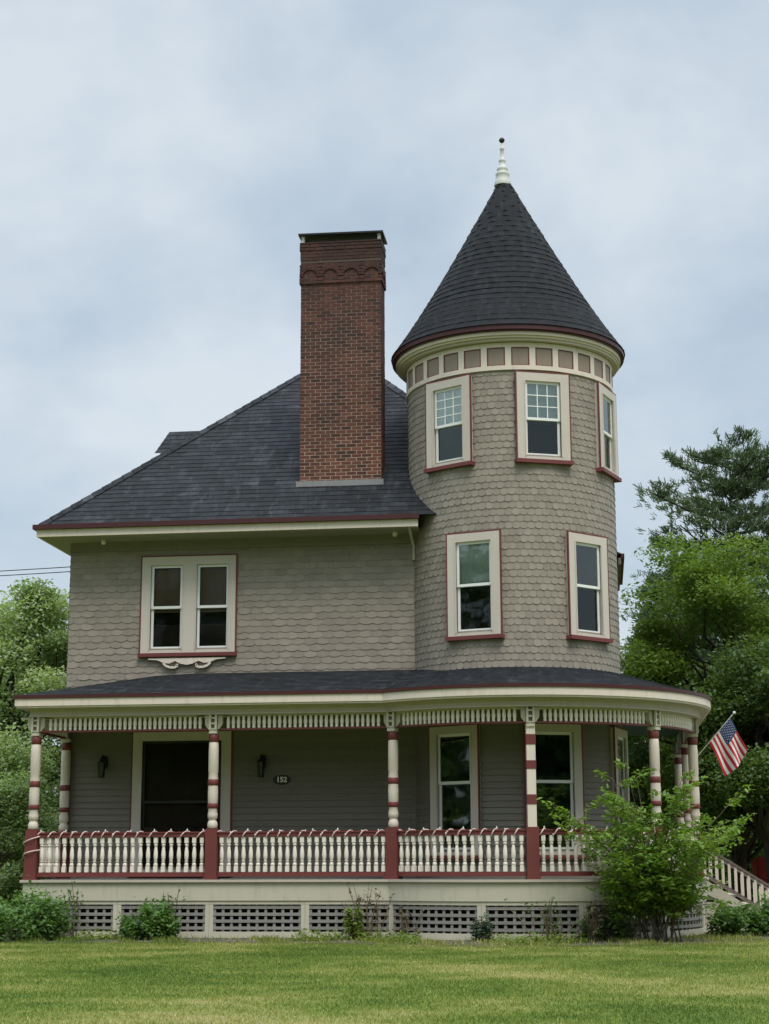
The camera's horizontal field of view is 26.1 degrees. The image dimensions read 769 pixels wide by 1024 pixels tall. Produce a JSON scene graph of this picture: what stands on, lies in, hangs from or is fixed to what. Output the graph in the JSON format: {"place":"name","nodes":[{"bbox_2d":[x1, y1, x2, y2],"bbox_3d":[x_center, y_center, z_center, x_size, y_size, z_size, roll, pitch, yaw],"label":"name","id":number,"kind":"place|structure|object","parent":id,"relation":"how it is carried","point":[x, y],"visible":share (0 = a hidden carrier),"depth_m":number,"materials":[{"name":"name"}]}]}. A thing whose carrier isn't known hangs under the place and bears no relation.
{"place":"outdoors","nodes":[
{"label":"outdoors","id":0,"kind":"place"},
{"bbox_2d":[0,874,768,1023],"bbox_3d":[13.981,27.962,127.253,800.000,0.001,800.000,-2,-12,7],"label":"ground","id":1,"kind":"structure","parent":0,"point":[761,1004],"depth_m":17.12,"materials":[{"name":"green plant"}]},
{"bbox_2d":[1,606,43,740],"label":"maple tree","id":2,"kind":"object","parent":1,"relation":"on","point":[16,674],"visible":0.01,"depth_m":49.81,"materials":[{"name":"green plant"}]},
{"bbox_2d":[0,765,59,930],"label":"elder bush","id":3,"kind":"object","parent":1,"relation":"on","point":[14,809],"visible":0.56,"depth_m":32.19,"materials":[{"name":"green plant"}]},
{"bbox_2d":[0,717,61,893],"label":"maple tree","id":4,"kind":"object","parent":1,"relation":"on","point":[12,757],"visible":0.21,"depth_m":36.04,"materials":[{"name":"green plant"}]},
{"bbox_2d":[0,576,69,893],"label":"maple tree","id":5,"kind":"object","parent":1,"relation":"on","point":[43,606],"visible":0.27,"depth_m":39.26,"materials":[{"name":"green plant"}]},
{"bbox_2d":[0,932,768,945],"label":"garden bed","id":6,"kind":"object","parent":1,"relation":"on","point":[336,941],"visible":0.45,"depth_m":27.47,"materials":[{"name":"soil"}]},
{"bbox_2d":[0,875,78,940],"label":"leafy shrub","id":7,"kind":"object","parent":6,"relation":"on","point":[34,925],"visible":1,"depth_m":28.22,"materials":[{"name":"green plant"}]},
{"bbox_2d":[44,876,83,936],"bbox_3d":[-5.641,6.891,28.929,0.801,1.066,0.379,0,-12,-1],"label":"weed plant","id":8,"kind":"object","parent":6,"relation":"on","point":[73,916],"visible":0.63,"depth_m":28.94,"materials":[{"name":"green plant"}]},
{"bbox_2d":[114,896,181,939],"bbox_3d":[-4.062,6.977,28.546,1.138,0.738,1.111,3,-12,-16],"label":"leafy shrub","id":9,"kind":"object","parent":6,"relation":"on","point":[155,922],"visible":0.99,"depth_m":28.33,"materials":[{"name":"green plant"}]},
{"bbox_2d":[150,889,185,917],"bbox_3d":[-3.768,6.935,28.790,0.564,0.919,0.462,6,-13,-26],"label":"weed plant","id":10,"kind":"object","parent":6,"relation":"on","point":[163,899],"visible":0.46,"depth_m":28.80,"materials":[{"name":"green plant"}]},
{"bbox_2d":[76,927,588,944],"bbox_3d":[-0.962,7.114,27.924,8.799,0.244,2.116,-3,-12,15],"label":"ground cover","id":11,"kind":"object","parent":6,"relation":"on","point":[403,938],"visible":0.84,"depth_m":27.51,"materials":[{"name":"green plant"}]},
{"bbox_2d":[342,904,365,939],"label":"leafy shrub","id":12,"kind":"object","parent":6,"relation":"on","point":[355,925],"visible":0.99,"depth_m":28.07,"materials":[{"name":"green plant"}]},
{"bbox_2d":[341,882,394,937],"bbox_3d":[-0.296,6.758,28.213,0.866,1.002,0.507,-6,-13,25],"label":"weed plant","id":13,"kind":"object","parent":6,"relation":"on","point":[366,911],"visible":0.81,"depth_m":28.25,"materials":[{"name":"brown plant"}]},
{"bbox_2d":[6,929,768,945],"bbox_3d":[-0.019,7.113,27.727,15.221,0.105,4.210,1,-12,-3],"label":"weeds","id":14,"kind":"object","parent":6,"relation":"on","point":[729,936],"visible":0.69,"depth_m":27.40,"materials":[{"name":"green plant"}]},
{"bbox_2d":[395,906,424,939],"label":"weed plant","id":15,"kind":"object","parent":6,"relation":"on","point":[401,915],"visible":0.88,"depth_m":28.08,"materials":[{"name":"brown plant"}]},
{"bbox_2d":[469,912,494,941],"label":"leafy shrub","id":16,"kind":"object","parent":6,"relation":"on","point":[483,931],"visible":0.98,"depth_m":27.28,"materials":[{"name":"green plant"}]},
{"bbox_2d":[504,896,589,941],"bbox_3d":[2.663,6.685,27.263,1.416,0.741,0.414,-2,-12,7],"label":"weed plant","id":17,"kind":"object","parent":6,"relation":"on","point":[547,921],"visible":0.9,"depth_m":27.21,"materials":[{"name":"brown plant"}]},
{"bbox_2d":[577,901,638,940],"bbox_3d":[3.679,6.781,27.567,1.118,0.671,0.930,-2,-12,7],"label":"leafy shrub","id":18,"kind":"object","parent":6,"relation":"on","point":[617,927],"visible":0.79,"depth_m":27.43,"materials":[{"name":"green plant"}]},
{"bbox_2d":[536,758,756,941],"bbox_3d":[4.531,5.594,27.506,3.343,2.962,3.246,-6,-13,27],"label":"tall bush","id":19,"kind":"object","parent":6,"relation":"on","point":[668,892],"visible":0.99,"depth_m":26.96,"materials":[{"name":"green plant"}]},
{"bbox_2d":[704,895,767,935],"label":"leafy shrub","id":20,"kind":"object","parent":6,"relation":"on","point":[726,921],"visible":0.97,"depth_m":28.74,"materials":[{"name":"green plant"}]},
{"bbox_2d":[13,137,768,940],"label":"victorian house","id":21,"kind":"structure","parent":1,"relation":"on","point":[343,583],"depth_m":31.05,"materials":[{"name":"beige wood"}]},
{"bbox_2d":[0,566,69,575],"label":"service wire","id":22,"kind":"object","parent":21,"relation":"attached to","point":[34,569],"visible":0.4,"depth_m":34.83,"materials":[{"name":"black metal"}]},
{"bbox_2d":[97,755,107,777],"bbox_3d":[-5.338,4.827,31.497,0.190,0.432,0.322,-2,-12,7],"label":"wall lantern","id":23,"kind":"object","parent":21,"relation":"attached to","point":[102,762],"depth_m":31.38,"materials":[{"name":"black metal"}]},
{"bbox_2d":[128,730,232,871],"bbox_3d":[-3.827,5.481,31.294,1.980,2.718,0.206,-2,-12,7],"label":"door","id":24,"kind":"structure","parent":21,"relation":"in","point":[171,785],"depth_m":31.41,"materials":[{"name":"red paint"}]},
{"bbox_2d":[137,554,237,668],"bbox_3d":[-3.775,1.920,32.027,1.930,2.207,0.206,-2,-12,7],"label":"window","id":25,"kind":"structure","parent":21,"relation":"in","point":[176,587],"depth_m":32.07,"materials":[{"name":"red paint"}]},
{"bbox_2d":[257,754,265,776],"bbox_3d":[-2.293,4.756,31.111,0.190,0.432,0.322,-2,-12,7],"label":"wall lantern","id":26,"kind":"object","parent":21,"relation":"attached to","point":[261,765],"depth_m":30.99,"materials":[{"name":"black metal"}]},
{"bbox_2d":[273,775,290,784],"bbox_3d":[-1.924,5.014,31.102,0.330,0.176,0.031,-2,-12,7],"label":"house number sign","id":27,"kind":"object","parent":21,"relation":"attached to","point":[281,779],"visible":1,"depth_m":31.09,"materials":[{"name":"black metal"}]},
{"bbox_2d":[23,826,698,856],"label":"string lights","id":28,"kind":"object","parent":21,"relation":"attached to","point":[287,836],"visible":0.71,"depth_m":29.09},
{"bbox_2d":[423,373,474,473],"bbox_3d":[1.220,-1.657,31.250,1.100,1.758,0.201,-10,-15,38],"label":"window","id":29,"kind":"structure","parent":21,"relation":"in","point":[448,402],"depth_m":31.29,"materials":[{"name":"beige wood"}]},
{"bbox_2d":[428,724,483,858],"bbox_3d":[1.259,5.015,29.815,1.140,2.388,0.165,-9,-15,37],"label":"window","id":30,"kind":"structure","parent":21,"relation":"in","point":[435,733],"depth_m":29.92,"materials":[{"name":"red paint"}]},
{"bbox_2d":[445,529,504,641],"bbox_3d":[1.646,1.342,30.354,1.110,1.998,0.201,-6,-13,25],"label":"window","id":31,"kind":"structure","parent":21,"relation":"in","point":[473,558],"depth_m":30.37,"materials":[{"name":"red paint"}]},
{"bbox_2d":[514,370,573,465],"bbox_3d":[2.939,-1.744,30.864,1.100,1.758,0.201,3,-12,-13],"label":"window","id":32,"kind":"structure","parent":21,"relation":"in","point":[542,399],"depth_m":30.87,"materials":[{"name":"red paint"}]},
{"bbox_2d":[523,722,587,858],"bbox_3d":[3.007,4.934,29.457,1.140,2.388,0.165,3,-12,-14],"label":"window","id":33,"kind":"structure","parent":21,"relation":"in","point":[575,732],"depth_m":29.58,"materials":[{"name":"red paint"}]},
{"bbox_2d":[565,530,612,643],"bbox_3d":[3.738,1.387,30.605,1.080,1.998,0.201,9,-15,-38],"label":"window","id":34,"kind":"structure","parent":21,"relation":"in","point":[587,580],"depth_m":30.63,"materials":[{"name":"beige wood"}]},
{"bbox_2d":[594,381,621,482],"bbox_3d":[4.263,-1.530,31.906,0.201,1.758,1.100,-6,-13,25],"label":"window","id":35,"kind":"structure","parent":21,"relation":"in","point":[605,399],"depth_m":31.95,"materials":[{"name":"beige wood"}]},
{"bbox_2d":[610,726,629,846],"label":"window","id":36,"kind":"structure","parent":21,"relation":"in","point":[619,736],"depth_m":30.82,"materials":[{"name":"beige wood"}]},
{"bbox_2d":[698,711,747,775],"bbox_3d":[6.188,4.272,30.571,1.004,1.173,0.193,-6,-13,25],"label":"flag","id":37,"kind":"object","parent":21,"relation":"attached to","point":[728,746],"visible":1,"depth_m":30.51,"materials":[{"name":"multicoloured fabric"}]},
{"bbox_2d":[620,568,694,759],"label":"tree","id":38,"kind":"object","parent":1,"relation":"on","point":[654,592],"depth_m":61.73,"materials":[{"name":"green plant"}]},
{"bbox_2d":[628,663,757,883],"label":"maple tree","id":39,"kind":"object","parent":1,"relation":"on","point":[640,751],"visible":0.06,"depth_m":46.09,"materials":[{"name":"green plant"}]},
{"bbox_2d":[618,531,768,907],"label":"broadleaf tree","id":40,"kind":"object","parent":1,"relation":"on","point":[661,650],"visible":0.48,"depth_m":42.36,"materials":[{"name":"green plant"}]},
{"bbox_2d":[631,425,768,899],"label":"pine tree","id":41,"kind":"object","parent":1,"relation":"on","point":[745,481],"visible":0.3,"depth_m":56.33,"materials":[{"name":"green plant"}]},
{"bbox_2d":[649,818,751,896],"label":"hedge","id":42,"kind":"object","parent":1,"relation":"on","point":[726,872],"visible":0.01,"depth_m":50.34,"materials":[{"name":"green plant"}]},
{"bbox_2d":[665,631,768,882],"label":"maple tree","id":43,"kind":"object","parent":1,"relation":"on","point":[752,770],"visible":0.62,"depth_m":39.56,"materials":[{"name":"green plant"}]},
{"bbox_2d":[720,830,763,870],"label":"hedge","id":44,"kind":"object","parent":1,"relation":"on","point":[758,844],"visible":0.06,"depth_m":52.13,"materials":[{"name":"green plant"}]},
{"bbox_2d":[744,892,768,935],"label":"leafy shrub","id":45,"kind":"object","parent":1,"relation":"on","point":[765,905],"visible":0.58,"depth_m":29.11,"materials":[{"name":"green plant"}]},
{"bbox_2d":[0,0,768,792],"label":"sky","id":46,"kind":"structure","parent":0,"point":[164,164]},
{"bbox_2d":[584,899,609,940],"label":"ornamental grass","id":47,"kind":"object","parent":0,"point":[593,922],"depth_m":27.35,"materials":[{"name":"plant"}]},
{"bbox_2d":[750,857,767,890],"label":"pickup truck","id":48,"kind":"object","parent":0,"point":[758,866],"visible":0.57,"depth_m":42.67,"materials":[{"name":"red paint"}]}
]}

